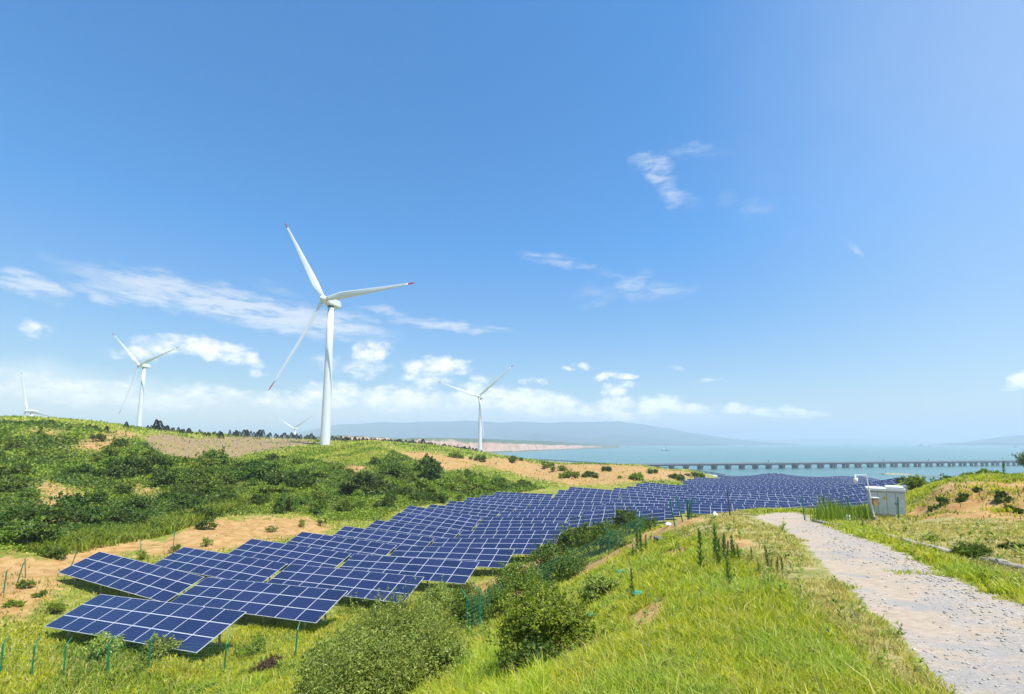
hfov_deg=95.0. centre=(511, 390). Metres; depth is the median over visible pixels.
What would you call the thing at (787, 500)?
solar table
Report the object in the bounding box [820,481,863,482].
solar table
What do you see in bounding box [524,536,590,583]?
shrub
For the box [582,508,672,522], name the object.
solar table
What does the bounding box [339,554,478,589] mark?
solar table
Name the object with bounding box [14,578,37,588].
shrub
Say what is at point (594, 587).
shrub
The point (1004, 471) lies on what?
sapling
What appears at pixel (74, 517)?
shrub
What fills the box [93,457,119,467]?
shrub
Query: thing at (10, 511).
shrub
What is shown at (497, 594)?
shrub
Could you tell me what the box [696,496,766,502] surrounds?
solar table
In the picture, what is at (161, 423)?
pine tree
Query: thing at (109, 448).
shrub
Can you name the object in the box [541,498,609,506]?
solar table
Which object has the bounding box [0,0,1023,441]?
sky
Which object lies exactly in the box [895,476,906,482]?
shrub
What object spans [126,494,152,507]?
shrub
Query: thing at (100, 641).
shrub
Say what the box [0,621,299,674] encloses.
wire fence
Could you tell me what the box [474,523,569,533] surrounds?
solar table
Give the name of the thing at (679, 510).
wire fence
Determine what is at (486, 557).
solar table
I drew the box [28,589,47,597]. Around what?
shrub
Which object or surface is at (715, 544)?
tall weed
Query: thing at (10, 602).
shrub
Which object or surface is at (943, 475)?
shrub
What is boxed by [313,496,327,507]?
shrub
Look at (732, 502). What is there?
solar table
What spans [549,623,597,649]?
shrub
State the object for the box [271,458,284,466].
shrub
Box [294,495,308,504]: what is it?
shrub
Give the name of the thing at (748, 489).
solar table
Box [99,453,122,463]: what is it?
shrub
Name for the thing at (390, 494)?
shrub
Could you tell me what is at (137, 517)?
shrub
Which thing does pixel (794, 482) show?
solar table
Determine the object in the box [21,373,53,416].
wind turbine
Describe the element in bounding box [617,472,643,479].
shrub
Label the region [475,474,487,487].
shrub
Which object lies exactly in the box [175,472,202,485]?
shrub
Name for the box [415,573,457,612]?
shrub
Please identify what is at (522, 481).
shrub
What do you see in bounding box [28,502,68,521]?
shrub
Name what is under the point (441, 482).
shrub
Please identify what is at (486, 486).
shrub
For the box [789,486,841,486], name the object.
solar table
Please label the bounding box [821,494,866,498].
solar table
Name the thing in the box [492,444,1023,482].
water
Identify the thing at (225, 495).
shrub
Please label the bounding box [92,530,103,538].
shrub
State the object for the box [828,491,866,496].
solar table
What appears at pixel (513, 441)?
headland
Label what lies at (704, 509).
solar table
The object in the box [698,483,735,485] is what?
solar table
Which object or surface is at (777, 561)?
tall weed
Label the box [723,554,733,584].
tall weed
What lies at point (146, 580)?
solar table
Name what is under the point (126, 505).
shrub
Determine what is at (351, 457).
grass
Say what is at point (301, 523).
shrub
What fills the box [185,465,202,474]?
shrub
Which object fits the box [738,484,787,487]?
solar table
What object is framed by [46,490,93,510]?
shrub
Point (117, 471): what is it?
shrub
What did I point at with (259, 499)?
shrub
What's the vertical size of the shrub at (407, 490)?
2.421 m
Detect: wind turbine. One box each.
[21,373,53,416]
[112,333,177,426]
[268,223,412,444]
[277,416,311,438]
[439,366,511,450]
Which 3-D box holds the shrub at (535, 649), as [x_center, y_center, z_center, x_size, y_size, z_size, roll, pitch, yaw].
[0.321,4.789,8.220,1.244,0.942,1.130,0,-6,0]
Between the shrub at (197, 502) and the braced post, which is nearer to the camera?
the braced post
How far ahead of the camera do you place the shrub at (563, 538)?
51.04 m
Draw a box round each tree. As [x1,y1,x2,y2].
[156,420,163,429]
[240,430,247,436]
[255,430,262,437]
[1011,451,1023,465]
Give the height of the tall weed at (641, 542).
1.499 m
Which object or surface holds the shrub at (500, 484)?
on the ground at (926, 628)
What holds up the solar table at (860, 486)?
on the ground at (926, 628)
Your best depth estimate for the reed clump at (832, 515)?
27.90 m
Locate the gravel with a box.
[797,522,1023,693]
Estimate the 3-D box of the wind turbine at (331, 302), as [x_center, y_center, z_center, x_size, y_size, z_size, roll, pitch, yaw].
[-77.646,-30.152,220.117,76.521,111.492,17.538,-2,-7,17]
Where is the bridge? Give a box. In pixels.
[633,460,1020,469]
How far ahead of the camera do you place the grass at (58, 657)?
23.43 m
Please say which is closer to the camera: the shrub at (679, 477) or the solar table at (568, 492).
the solar table at (568, 492)
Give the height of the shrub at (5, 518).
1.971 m
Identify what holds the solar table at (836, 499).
on the ground at (926, 628)
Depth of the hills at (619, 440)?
5105.98 m
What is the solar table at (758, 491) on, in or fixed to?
on the ground at (926, 628)
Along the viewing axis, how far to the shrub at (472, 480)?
115.42 m
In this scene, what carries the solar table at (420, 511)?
on the ground at (926, 628)
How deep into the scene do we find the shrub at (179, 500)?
75.04 m
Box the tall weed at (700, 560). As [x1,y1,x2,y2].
[694,531,704,566]
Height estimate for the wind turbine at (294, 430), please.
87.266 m
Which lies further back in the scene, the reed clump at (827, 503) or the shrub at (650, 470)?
the shrub at (650, 470)
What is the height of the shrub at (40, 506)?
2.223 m
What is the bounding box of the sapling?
[1001,461,1006,475]
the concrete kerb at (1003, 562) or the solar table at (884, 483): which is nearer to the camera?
the concrete kerb at (1003, 562)
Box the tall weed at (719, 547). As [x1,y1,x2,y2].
[715,537,722,563]
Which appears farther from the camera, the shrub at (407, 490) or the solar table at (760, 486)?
the solar table at (760, 486)
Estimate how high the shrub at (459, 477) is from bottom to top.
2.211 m
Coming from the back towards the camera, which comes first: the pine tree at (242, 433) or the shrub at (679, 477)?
the pine tree at (242, 433)
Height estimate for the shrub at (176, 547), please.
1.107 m
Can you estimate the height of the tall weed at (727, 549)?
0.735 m
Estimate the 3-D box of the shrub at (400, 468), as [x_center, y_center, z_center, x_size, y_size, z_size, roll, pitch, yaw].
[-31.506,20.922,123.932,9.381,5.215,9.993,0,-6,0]
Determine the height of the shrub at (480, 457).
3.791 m
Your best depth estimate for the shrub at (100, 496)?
70.91 m
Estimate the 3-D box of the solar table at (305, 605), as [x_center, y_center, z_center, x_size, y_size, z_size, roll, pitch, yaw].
[-17.304,14.614,31.595,13.190,2.334,2.764,-5,-7,21]
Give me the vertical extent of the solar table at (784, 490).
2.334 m
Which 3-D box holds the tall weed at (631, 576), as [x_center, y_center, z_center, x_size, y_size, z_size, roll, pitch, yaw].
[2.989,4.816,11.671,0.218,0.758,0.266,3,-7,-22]
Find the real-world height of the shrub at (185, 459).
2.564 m
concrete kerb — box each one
[814,519,957,553]
[980,557,1023,569]
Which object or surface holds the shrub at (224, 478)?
on the ground at (926, 628)
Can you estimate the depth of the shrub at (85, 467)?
88.66 m
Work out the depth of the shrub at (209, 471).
96.42 m
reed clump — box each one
[805,507,828,521]
[810,495,839,519]
[817,492,837,512]
[820,502,839,518]
[822,502,853,520]
[830,497,849,513]
[834,506,861,520]
[841,499,872,521]
[848,506,869,517]
[855,501,884,521]
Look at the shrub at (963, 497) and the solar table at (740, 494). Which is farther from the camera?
the solar table at (740, 494)
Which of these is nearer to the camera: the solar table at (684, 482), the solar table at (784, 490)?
the solar table at (784, 490)
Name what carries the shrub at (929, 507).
on the ground at (926, 628)
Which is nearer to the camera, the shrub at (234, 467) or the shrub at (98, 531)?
the shrub at (98, 531)
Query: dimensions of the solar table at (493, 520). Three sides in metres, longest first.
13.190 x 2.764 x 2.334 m
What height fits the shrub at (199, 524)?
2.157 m
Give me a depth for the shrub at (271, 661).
20.52 m
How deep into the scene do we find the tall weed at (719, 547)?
11.95 m
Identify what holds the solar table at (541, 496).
on the ground at (926, 628)
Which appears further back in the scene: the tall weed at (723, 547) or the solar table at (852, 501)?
the solar table at (852, 501)
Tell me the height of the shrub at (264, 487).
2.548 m
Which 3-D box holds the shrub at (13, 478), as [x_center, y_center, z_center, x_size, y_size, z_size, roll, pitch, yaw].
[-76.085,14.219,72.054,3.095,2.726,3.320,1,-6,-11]
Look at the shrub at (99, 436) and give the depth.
124.93 m
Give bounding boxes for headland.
[279,435,619,452]
[409,438,598,444]
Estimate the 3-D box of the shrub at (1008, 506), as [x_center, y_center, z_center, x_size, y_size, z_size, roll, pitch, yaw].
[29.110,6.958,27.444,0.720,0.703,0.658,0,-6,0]
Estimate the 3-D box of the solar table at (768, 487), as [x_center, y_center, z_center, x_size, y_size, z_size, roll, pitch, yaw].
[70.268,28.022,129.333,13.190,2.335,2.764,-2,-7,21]
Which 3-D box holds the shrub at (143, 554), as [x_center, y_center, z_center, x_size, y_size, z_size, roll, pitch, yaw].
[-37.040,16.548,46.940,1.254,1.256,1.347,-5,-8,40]
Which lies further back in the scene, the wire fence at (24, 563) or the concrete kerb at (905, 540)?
the wire fence at (24, 563)
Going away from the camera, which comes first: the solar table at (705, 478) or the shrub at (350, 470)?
the shrub at (350, 470)
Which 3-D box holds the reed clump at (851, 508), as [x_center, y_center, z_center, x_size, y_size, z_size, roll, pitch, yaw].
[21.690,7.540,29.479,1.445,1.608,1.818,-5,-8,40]
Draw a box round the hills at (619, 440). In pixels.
[470,433,729,445]
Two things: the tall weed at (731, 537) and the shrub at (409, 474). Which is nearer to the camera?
the tall weed at (731, 537)
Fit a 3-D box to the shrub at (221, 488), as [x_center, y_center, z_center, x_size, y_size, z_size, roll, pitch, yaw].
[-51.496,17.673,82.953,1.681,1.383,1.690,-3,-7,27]
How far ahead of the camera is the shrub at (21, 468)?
82.41 m
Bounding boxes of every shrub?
[0,459,36,474]
[0,463,7,472]
[0,474,8,480]
[0,479,26,492]
[0,501,40,518]
[0,513,17,528]
[0,530,10,542]
[0,598,26,607]
[3,439,26,450]
[5,515,47,532]
[6,522,50,541]
[7,474,30,487]
[7,522,64,546]
[12,488,41,498]
[12,506,43,520]
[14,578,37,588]
[25,449,39,454]
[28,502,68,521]
[28,503,53,518]
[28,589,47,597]
[30,429,44,434]
[36,543,69,559]
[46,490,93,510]
[46,601,67,614]
[55,466,78,472]
[63,510,89,522]
[67,525,82,530]
[74,505,98,512]
[75,462,93,471]
[83,488,109,501]
[83,505,115,523]
[84,630,131,657]
[87,468,104,475]
[88,433,106,441]
[89,454,103,461]
[92,450,103,455]
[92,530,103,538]
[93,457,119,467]
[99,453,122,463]
[101,442,119,455]
[103,451,177,476]
[103,465,128,478]
[106,507,128,522]
[108,437,129,447]
[109,501,139,514]
[113,482,135,493]
[124,509,150,524]
[125,444,142,453]
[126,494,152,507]
[134,550,149,559]
[136,633,182,658]
[148,468,178,486]
[158,491,172,496]
[167,453,182,463]
[167,491,202,506]
[167,544,181,551]
[168,504,188,512]
[170,487,181,493]
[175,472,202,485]
[177,483,200,490]
[179,456,188,462]
[179,488,193,494]
[183,495,204,504]
[184,497,207,508]
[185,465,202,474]
[187,457,199,462]
[188,505,217,518]
[191,490,202,495]
[192,460,206,467]
[192,469,203,477]
[193,514,218,529]
[195,446,231,464]
[197,480,217,493]
[198,456,221,465]
[200,536,213,546]
[201,476,213,484]
[203,467,215,474]
[213,489,241,501]
[214,487,224,492]
[217,469,235,477]
[221,474,237,482]
[230,465,241,470]
[232,459,279,481]
[232,631,270,656]
[241,476,259,486]
[249,652,285,671]
[250,492,271,503]
[251,481,276,493]
[257,471,272,481]
[264,525,278,531]
[265,453,279,460]
[266,468,317,486]
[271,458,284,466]
[271,495,299,511]
[274,481,295,492]
[279,629,381,693]
[286,461,297,467]
[289,456,306,463]
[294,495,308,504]
[298,519,305,526]
[298,576,482,693]
[309,467,329,476]
[309,506,323,515]
[312,491,327,498]
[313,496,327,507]
[315,519,327,525]
[325,464,335,470]
[333,499,352,511]
[337,463,346,468]
[337,470,394,494]
[339,496,352,502]
[346,468,353,473]
[350,500,365,506]
[351,489,364,496]
[369,456,381,464]
[373,473,389,478]
[375,486,388,494]
[377,461,411,477]
[379,495,395,505]
[384,491,397,500]
[386,501,396,508]
[388,488,397,494]
[389,478,400,485]
[392,485,402,491]
[398,454,408,460]
[398,486,411,495]
[399,629,477,687]
[405,471,414,476]
[409,490,420,500]
[412,453,443,479]
[412,473,424,479]
[412,476,435,487]
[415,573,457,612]
[419,491,431,500]
[423,485,436,493]
[430,492,449,502]
[434,476,449,485]
[442,579,494,627]
[444,482,457,489]
[447,451,464,458]
[453,474,462,480]
[455,494,462,500]
[460,485,475,492]
[464,471,477,477]
[466,474,485,487]
[469,455,486,461]
[471,579,514,617]
[472,487,482,494]
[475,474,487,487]
[482,482,491,489]
[483,572,600,673]
[486,476,503,484]
[488,549,558,597]
[490,483,498,490]
[494,481,506,486]
[495,637,564,679]
[506,482,518,486]
[508,455,523,462]
[517,480,531,483]
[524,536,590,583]
[541,460,554,468]
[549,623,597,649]
[550,465,567,470]
[552,525,578,549]
[558,468,579,478]
[564,514,631,556]
[576,573,624,603]
[580,470,598,478]
[599,506,658,534]
[601,466,611,471]
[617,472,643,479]
[646,468,658,473]
[667,473,685,480]
[684,472,705,477]
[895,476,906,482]
[898,474,928,490]
[920,533,946,540]
[926,472,959,481]
[927,504,941,510]
[935,496,951,504]
[949,541,995,558]
[953,492,969,501]
[960,468,1003,475]
[971,487,983,491]
[993,490,1015,503]
[995,540,1023,550]
[1002,503,1013,511]
[1012,507,1023,513]
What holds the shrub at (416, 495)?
on the ground at (926, 628)
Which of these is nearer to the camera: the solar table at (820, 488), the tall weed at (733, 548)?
the tall weed at (733, 548)
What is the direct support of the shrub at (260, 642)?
on the ground at (926, 628)
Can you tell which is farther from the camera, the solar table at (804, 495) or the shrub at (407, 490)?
the solar table at (804, 495)
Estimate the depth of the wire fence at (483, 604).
24.97 m
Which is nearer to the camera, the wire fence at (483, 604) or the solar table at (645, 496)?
the wire fence at (483, 604)
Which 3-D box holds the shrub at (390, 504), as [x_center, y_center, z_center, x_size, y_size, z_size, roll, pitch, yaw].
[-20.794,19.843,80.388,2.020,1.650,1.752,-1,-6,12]
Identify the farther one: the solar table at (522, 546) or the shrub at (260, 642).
the solar table at (522, 546)
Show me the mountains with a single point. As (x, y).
(469, 429)
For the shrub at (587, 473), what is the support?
on the ground at (926, 628)
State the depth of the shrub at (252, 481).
88.93 m
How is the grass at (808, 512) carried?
on the ground at (926, 628)
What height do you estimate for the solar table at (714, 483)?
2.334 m
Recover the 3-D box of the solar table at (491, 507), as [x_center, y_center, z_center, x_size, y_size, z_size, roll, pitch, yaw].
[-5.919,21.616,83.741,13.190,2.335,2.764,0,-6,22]
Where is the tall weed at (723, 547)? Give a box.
[720,533,726,554]
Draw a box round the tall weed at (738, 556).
[736,544,740,559]
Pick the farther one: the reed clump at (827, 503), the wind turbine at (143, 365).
the wind turbine at (143, 365)
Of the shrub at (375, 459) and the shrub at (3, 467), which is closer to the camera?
the shrub at (3, 467)
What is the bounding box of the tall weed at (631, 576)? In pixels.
[628,568,635,591]
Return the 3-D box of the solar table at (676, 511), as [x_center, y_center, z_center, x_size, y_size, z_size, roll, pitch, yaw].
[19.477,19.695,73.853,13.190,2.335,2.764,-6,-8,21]
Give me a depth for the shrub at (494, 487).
113.12 m
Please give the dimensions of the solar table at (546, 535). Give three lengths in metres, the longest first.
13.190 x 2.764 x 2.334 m
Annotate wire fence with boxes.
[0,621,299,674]
[3,531,174,592]
[460,511,643,630]
[669,496,695,525]
[801,493,898,519]
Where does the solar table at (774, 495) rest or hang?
on the ground at (926, 628)
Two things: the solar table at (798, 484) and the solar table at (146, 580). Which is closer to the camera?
the solar table at (146, 580)
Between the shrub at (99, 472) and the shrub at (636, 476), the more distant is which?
the shrub at (636, 476)
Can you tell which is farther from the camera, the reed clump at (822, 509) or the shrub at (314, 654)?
the reed clump at (822, 509)
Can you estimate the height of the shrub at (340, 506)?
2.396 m
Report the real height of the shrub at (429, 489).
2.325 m
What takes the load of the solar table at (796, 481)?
on the ground at (926, 628)
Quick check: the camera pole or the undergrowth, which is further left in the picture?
the undergrowth
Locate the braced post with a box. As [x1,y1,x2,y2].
[722,490,757,515]
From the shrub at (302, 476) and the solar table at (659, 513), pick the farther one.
the shrub at (302, 476)
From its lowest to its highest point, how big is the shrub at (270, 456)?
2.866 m
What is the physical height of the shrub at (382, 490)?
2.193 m
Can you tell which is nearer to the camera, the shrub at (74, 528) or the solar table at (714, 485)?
the shrub at (74, 528)
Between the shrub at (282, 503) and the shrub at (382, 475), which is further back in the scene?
the shrub at (382, 475)
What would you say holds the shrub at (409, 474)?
on the ground at (926, 628)
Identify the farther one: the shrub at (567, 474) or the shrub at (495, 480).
the shrub at (567, 474)
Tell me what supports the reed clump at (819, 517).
on the ground at (926, 628)
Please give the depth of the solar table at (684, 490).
117.57 m
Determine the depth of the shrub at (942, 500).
31.59 m
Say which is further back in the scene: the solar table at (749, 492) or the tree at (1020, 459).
the solar table at (749, 492)
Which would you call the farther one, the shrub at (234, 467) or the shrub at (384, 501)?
the shrub at (234, 467)
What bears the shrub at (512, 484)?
on the ground at (926, 628)
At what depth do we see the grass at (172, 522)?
55.26 m
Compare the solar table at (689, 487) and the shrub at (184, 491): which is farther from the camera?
the solar table at (689, 487)
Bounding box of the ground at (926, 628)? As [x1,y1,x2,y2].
[0,418,1023,693]
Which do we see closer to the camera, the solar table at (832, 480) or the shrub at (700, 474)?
the solar table at (832, 480)
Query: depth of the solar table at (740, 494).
107.88 m
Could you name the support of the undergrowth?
on the ground at (926, 628)
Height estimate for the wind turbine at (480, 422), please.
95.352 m
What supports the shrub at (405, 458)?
on the ground at (926, 628)
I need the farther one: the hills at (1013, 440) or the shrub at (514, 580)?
the hills at (1013, 440)
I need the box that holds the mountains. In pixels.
[275,420,800,444]
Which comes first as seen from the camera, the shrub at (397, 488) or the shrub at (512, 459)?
the shrub at (397, 488)
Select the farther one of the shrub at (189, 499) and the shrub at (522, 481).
the shrub at (522, 481)
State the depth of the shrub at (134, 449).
115.23 m
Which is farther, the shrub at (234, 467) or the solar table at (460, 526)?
the shrub at (234, 467)
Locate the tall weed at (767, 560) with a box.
[763,545,770,572]
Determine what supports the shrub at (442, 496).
on the ground at (926, 628)
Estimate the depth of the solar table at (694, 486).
130.68 m
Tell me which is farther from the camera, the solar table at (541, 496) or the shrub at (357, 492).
the solar table at (541, 496)
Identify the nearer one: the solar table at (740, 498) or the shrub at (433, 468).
the solar table at (740, 498)
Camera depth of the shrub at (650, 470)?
191.76 m
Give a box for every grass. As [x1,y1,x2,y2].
[0,415,703,534]
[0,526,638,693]
[11,492,252,553]
[94,472,1023,693]
[229,621,567,693]
[237,444,400,465]
[685,472,1022,517]
[904,479,1023,520]
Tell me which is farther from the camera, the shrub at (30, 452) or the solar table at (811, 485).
the solar table at (811, 485)
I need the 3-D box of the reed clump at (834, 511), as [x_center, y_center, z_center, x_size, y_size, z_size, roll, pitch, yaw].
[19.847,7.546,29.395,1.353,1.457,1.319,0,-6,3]
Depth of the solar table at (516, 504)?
89.26 m
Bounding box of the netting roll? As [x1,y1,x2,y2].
[685,495,693,519]
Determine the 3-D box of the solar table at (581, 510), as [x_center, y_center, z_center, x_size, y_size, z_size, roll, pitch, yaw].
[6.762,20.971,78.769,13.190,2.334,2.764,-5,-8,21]
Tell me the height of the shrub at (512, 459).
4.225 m
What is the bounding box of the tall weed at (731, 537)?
[729,534,735,556]
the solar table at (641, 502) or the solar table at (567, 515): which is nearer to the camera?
the solar table at (567, 515)
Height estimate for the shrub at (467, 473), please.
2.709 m
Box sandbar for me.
[879,473,941,477]
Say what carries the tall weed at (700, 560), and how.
on the ground at (926, 628)
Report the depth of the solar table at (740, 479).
190.70 m
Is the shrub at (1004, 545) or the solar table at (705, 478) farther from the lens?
the solar table at (705, 478)
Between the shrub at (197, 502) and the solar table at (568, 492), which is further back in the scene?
the solar table at (568, 492)
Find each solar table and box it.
[44,594,245,656]
[57,552,203,601]
[154,547,287,581]
[170,577,347,628]
[228,539,350,567]
[267,564,423,607]
[285,532,396,560]
[333,526,433,548]
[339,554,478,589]
[366,520,459,540]
[389,513,476,533]
[390,545,514,574]
[401,506,480,522]
[427,504,499,519]
[430,538,543,560]
[446,501,515,513]
[457,530,561,543]
[464,497,529,508]
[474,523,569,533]
[476,517,566,526]
[479,495,540,504]
[493,492,552,500]
[499,512,579,521]
[515,507,591,515]
[530,502,602,510]
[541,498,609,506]
[554,494,618,502]
[557,490,618,495]
[568,487,627,499]
[568,509,664,527]
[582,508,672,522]
[594,506,679,519]
[605,503,684,516]
[612,500,686,509]
[613,488,672,493]
[620,494,687,499]
[621,496,691,503]
[626,486,683,493]
[629,491,692,499]
[636,483,688,488]
[639,485,694,492]
[644,482,693,489]
[675,493,738,497]
[681,485,732,487]
[683,481,719,484]
[685,483,731,485]
[686,491,747,496]
[688,484,737,487]
[691,482,732,483]
[691,488,746,490]
[691,498,764,502]
[692,502,775,510]
[692,504,776,516]
[694,477,721,478]
[696,487,750,490]
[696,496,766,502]
[696,500,776,507]
[697,490,756,494]
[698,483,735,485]
[722,478,754,478]
[723,479,758,479]
[725,480,762,480]
[733,483,771,484]
[734,485,784,487]
[734,487,789,489]
[737,484,784,485]
[738,481,772,482]
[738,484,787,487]
[740,486,793,490]
[742,495,813,502]
[750,490,811,494]
[751,493,818,500]
[753,488,812,494]
[759,492,824,498]
[760,479,795,479]
[764,480,803,481]
[768,501,803,507]
[769,498,821,502]
[773,482,816,483]
[774,483,820,483]
[776,481,817,481]
[778,484,820,485]
[778,498,867,508]
[778,503,800,504]
[787,477,821,477]
[787,485,836,486]
[787,487,833,488]
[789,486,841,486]
[792,489,829,492]
[795,487,844,488]
[799,479,838,480]
[813,480,850,481]
[813,485,879,496]
[814,483,876,492]
[815,497,866,501]
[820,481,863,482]
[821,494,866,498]
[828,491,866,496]
[845,477,899,486]
[876,477,910,486]
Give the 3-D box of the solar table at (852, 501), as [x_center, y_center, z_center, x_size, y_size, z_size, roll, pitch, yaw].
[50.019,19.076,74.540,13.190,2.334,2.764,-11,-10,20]
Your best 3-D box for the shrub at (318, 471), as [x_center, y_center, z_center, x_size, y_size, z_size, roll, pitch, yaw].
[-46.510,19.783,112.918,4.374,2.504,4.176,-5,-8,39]
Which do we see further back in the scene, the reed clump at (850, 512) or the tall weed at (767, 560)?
the reed clump at (850, 512)
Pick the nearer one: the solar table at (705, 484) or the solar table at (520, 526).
the solar table at (520, 526)
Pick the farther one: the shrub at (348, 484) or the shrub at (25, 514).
the shrub at (348, 484)
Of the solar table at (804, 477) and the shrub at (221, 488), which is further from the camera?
the solar table at (804, 477)
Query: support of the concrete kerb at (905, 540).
on the ground at (926, 628)
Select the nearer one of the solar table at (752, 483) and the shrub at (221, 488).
the shrub at (221, 488)
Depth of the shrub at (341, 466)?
125.95 m
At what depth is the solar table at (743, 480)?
179.81 m
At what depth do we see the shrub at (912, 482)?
60.51 m
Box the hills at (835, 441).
[740,438,960,443]
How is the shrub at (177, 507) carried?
on the ground at (926, 628)
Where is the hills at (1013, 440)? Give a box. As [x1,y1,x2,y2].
[933,435,1023,444]
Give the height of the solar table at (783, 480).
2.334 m
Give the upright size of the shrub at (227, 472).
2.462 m
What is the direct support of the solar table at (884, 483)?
on the ground at (926, 628)
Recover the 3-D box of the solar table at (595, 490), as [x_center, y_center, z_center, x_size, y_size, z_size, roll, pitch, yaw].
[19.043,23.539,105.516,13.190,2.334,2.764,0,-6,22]
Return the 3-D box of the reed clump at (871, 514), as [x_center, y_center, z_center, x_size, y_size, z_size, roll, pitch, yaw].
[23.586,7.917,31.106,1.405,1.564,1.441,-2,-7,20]
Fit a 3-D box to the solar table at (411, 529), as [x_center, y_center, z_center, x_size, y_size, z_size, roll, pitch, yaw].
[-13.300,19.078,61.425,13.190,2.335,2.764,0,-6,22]
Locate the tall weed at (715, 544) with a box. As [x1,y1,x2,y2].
[710,525,722,559]
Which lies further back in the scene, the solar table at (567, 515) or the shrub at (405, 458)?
the shrub at (405, 458)
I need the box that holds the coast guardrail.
[540,459,724,474]
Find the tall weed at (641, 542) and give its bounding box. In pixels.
[638,528,643,551]
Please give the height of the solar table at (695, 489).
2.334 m
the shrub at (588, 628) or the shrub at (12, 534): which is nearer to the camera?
the shrub at (588, 628)
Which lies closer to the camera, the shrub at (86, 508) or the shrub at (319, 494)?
the shrub at (86, 508)
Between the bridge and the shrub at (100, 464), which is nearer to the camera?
the shrub at (100, 464)
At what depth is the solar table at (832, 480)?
174.34 m
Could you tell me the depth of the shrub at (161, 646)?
23.50 m
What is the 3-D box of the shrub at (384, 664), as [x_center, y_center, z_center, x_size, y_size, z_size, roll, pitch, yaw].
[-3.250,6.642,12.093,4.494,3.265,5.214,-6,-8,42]
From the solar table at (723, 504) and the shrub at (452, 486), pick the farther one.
the shrub at (452, 486)
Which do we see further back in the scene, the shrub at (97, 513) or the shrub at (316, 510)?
the shrub at (316, 510)
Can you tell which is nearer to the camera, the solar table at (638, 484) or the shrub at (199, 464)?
the shrub at (199, 464)
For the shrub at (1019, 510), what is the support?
on the ground at (926, 628)
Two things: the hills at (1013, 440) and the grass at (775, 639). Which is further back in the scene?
the hills at (1013, 440)
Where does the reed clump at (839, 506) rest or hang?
on the ground at (926, 628)
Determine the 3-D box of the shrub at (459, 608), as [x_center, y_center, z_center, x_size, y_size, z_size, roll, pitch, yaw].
[-2.077,10.519,22.894,2.720,2.897,2.698,0,-6,0]
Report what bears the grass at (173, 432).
on the ground at (926, 628)
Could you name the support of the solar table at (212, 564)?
on the ground at (926, 628)
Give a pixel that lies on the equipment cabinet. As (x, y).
(887, 495)
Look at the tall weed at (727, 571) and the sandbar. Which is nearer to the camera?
the tall weed at (727, 571)
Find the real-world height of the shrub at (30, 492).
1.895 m
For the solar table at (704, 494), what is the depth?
103.18 m
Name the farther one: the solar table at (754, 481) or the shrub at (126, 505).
the solar table at (754, 481)
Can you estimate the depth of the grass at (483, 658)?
9.00 m
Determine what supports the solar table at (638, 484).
on the ground at (926, 628)
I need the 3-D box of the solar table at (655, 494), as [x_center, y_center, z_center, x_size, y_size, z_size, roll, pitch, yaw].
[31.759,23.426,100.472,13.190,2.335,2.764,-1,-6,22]
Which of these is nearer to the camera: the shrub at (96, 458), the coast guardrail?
the shrub at (96, 458)
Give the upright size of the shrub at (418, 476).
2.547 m
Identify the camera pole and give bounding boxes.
[853,475,878,520]
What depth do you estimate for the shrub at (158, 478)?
87.77 m
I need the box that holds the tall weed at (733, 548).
[731,539,736,558]
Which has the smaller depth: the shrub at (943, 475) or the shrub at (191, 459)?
the shrub at (943, 475)
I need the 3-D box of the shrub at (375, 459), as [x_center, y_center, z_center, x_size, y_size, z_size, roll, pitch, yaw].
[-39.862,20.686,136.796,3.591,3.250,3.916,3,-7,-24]
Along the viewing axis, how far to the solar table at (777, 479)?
186.00 m
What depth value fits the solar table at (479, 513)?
78.65 m
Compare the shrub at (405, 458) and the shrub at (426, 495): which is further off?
the shrub at (405, 458)
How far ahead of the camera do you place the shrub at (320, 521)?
68.67 m
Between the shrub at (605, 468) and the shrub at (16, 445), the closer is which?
the shrub at (16, 445)
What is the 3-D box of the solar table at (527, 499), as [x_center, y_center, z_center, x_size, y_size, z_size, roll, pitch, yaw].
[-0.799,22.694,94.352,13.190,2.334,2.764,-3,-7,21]
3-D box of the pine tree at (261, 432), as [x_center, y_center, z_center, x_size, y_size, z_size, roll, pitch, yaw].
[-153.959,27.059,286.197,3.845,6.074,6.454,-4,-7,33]
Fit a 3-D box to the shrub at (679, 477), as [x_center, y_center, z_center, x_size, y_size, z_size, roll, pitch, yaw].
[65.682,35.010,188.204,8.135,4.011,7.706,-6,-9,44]
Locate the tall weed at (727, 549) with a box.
[723,540,729,561]
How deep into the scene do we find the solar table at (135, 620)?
26.71 m
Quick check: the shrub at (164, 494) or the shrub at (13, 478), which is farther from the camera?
the shrub at (164, 494)
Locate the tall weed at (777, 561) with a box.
[775,556,779,572]
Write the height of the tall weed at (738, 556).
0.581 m
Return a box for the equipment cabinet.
[865,485,907,517]
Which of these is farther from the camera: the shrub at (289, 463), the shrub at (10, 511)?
the shrub at (289, 463)
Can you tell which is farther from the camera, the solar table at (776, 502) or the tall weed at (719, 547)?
the solar table at (776, 502)
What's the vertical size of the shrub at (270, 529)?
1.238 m
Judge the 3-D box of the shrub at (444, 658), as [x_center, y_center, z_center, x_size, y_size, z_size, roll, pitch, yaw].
[-1.894,6.923,12.028,2.176,1.596,2.324,0,-6,0]
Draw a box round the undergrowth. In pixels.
[0,419,546,556]
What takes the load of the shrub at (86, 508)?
on the ground at (926, 628)
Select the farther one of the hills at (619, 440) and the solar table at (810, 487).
the hills at (619, 440)
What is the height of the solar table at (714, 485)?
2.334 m
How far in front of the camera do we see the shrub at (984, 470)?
44.75 m
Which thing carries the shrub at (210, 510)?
on the ground at (926, 628)

